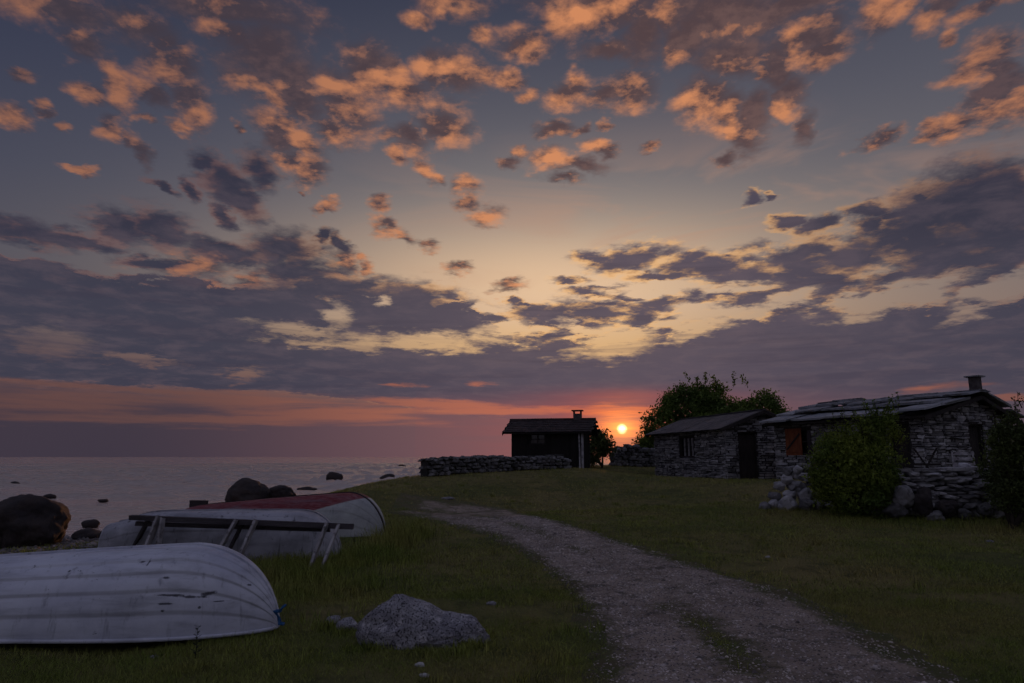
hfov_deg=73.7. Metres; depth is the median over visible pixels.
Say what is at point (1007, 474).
bush
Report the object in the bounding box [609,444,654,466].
dry stone wall
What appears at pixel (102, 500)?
rock
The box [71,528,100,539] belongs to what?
rock
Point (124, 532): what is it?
upturned boat
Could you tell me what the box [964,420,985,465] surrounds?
door
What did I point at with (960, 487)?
dry stone wall
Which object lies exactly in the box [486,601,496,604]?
stone
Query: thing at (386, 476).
rock
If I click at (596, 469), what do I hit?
grass
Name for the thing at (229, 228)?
sky
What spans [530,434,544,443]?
window
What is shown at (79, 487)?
sea
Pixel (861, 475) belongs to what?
bush
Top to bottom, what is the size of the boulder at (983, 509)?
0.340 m
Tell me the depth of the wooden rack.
9.89 m
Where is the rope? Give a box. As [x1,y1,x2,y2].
[273,604,286,625]
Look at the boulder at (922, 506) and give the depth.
15.35 m
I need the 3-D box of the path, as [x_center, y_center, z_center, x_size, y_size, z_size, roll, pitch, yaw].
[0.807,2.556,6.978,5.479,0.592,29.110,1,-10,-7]
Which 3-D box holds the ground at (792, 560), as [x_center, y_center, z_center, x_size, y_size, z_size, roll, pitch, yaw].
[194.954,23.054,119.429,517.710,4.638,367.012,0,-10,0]
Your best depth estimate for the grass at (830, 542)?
11.08 m
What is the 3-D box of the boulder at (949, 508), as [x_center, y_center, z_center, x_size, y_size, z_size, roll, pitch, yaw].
[9.835,3.771,15.421,0.413,0.393,0.379,7,-12,-36]
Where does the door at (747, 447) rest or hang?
in the stone cottage at (737, 445)
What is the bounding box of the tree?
[631,371,791,447]
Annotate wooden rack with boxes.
[129,515,353,565]
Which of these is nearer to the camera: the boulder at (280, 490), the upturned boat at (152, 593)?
the upturned boat at (152, 593)
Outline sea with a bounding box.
[0,457,609,535]
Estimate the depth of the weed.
5.51 m
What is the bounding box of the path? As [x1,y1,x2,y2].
[388,493,983,682]
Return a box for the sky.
[0,0,1023,456]
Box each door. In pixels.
[734,429,759,478]
[890,419,913,467]
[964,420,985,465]
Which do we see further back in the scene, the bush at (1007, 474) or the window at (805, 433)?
the window at (805, 433)
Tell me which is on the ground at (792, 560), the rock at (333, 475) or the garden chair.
the garden chair
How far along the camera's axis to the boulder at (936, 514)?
15.29 m
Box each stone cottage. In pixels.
[645,409,777,479]
[759,375,1023,478]
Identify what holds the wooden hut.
on the ground at (792, 560)
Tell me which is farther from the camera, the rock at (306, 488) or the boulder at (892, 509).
the rock at (306, 488)
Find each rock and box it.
[43,494,56,498]
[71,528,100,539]
[81,519,99,527]
[97,499,108,501]
[297,486,316,489]
[326,472,342,480]
[355,594,490,649]
[380,474,394,478]
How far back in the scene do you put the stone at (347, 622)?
6.49 m
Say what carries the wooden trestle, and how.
on the ground at (792, 560)
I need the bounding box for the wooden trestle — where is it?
[888,448,940,467]
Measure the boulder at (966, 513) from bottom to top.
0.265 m
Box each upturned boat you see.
[0,542,279,643]
[97,509,341,561]
[187,492,385,536]
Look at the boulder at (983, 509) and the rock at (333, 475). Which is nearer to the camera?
the boulder at (983, 509)
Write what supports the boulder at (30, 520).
on the ground at (792, 560)
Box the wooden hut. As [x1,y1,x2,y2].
[502,410,599,467]
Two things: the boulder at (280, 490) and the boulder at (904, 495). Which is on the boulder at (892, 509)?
the boulder at (904, 495)
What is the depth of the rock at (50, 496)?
32.19 m
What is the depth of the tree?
42.39 m
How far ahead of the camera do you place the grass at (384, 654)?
5.68 m
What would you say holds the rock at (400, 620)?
on the ground at (792, 560)
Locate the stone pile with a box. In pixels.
[759,465,834,510]
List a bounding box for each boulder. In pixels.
[0,494,70,548]
[225,478,270,501]
[269,485,295,497]
[881,502,908,517]
[892,485,914,506]
[912,486,932,516]
[924,510,944,520]
[936,500,958,517]
[956,508,973,519]
[976,502,993,516]
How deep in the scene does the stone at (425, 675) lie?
5.01 m
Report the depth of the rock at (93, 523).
18.97 m
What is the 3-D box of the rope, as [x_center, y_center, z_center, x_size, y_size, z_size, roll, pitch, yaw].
[-2.125,2.500,6.241,0.108,0.183,0.075,0,-10,0]
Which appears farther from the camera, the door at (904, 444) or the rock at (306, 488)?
the rock at (306, 488)
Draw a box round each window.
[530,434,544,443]
[680,436,694,456]
[801,428,812,454]
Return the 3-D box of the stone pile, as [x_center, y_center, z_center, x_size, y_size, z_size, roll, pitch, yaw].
[7.325,3.680,17.011,2.439,1.203,1.036,0,-10,0]
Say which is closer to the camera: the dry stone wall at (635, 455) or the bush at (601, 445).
the bush at (601, 445)
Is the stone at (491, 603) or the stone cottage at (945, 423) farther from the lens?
the stone cottage at (945, 423)
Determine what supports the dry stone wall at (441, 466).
on the ground at (792, 560)
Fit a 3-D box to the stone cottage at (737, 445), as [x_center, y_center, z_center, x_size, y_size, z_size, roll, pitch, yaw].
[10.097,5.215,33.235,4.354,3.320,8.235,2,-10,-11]
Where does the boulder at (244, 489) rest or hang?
on the sea
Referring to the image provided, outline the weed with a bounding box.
[191,625,201,658]
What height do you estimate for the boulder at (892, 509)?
0.351 m
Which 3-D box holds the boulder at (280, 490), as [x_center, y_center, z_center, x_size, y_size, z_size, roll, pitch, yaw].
[-8.649,5.714,25.616,1.103,0.673,0.869,0,-10,0]
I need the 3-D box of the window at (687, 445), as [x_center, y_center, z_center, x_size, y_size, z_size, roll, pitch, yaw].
[8.500,5.067,32.810,0.110,0.970,1.700,2,-10,-11]
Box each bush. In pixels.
[590,428,619,467]
[801,392,914,519]
[972,392,1023,529]
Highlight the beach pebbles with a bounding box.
[0,535,98,553]
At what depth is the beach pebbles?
12.86 m
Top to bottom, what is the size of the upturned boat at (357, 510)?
0.898 m
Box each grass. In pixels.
[0,584,1023,682]
[1,500,1023,601]
[330,465,805,512]
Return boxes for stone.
[326,615,340,624]
[336,617,357,629]
[415,662,424,666]
[419,673,428,677]
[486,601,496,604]
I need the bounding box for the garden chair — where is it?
[951,451,975,466]
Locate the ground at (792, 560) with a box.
[0,466,1023,682]
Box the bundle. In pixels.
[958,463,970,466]
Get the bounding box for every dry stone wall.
[418,454,571,476]
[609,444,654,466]
[835,466,1023,518]
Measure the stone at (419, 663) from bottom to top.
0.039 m

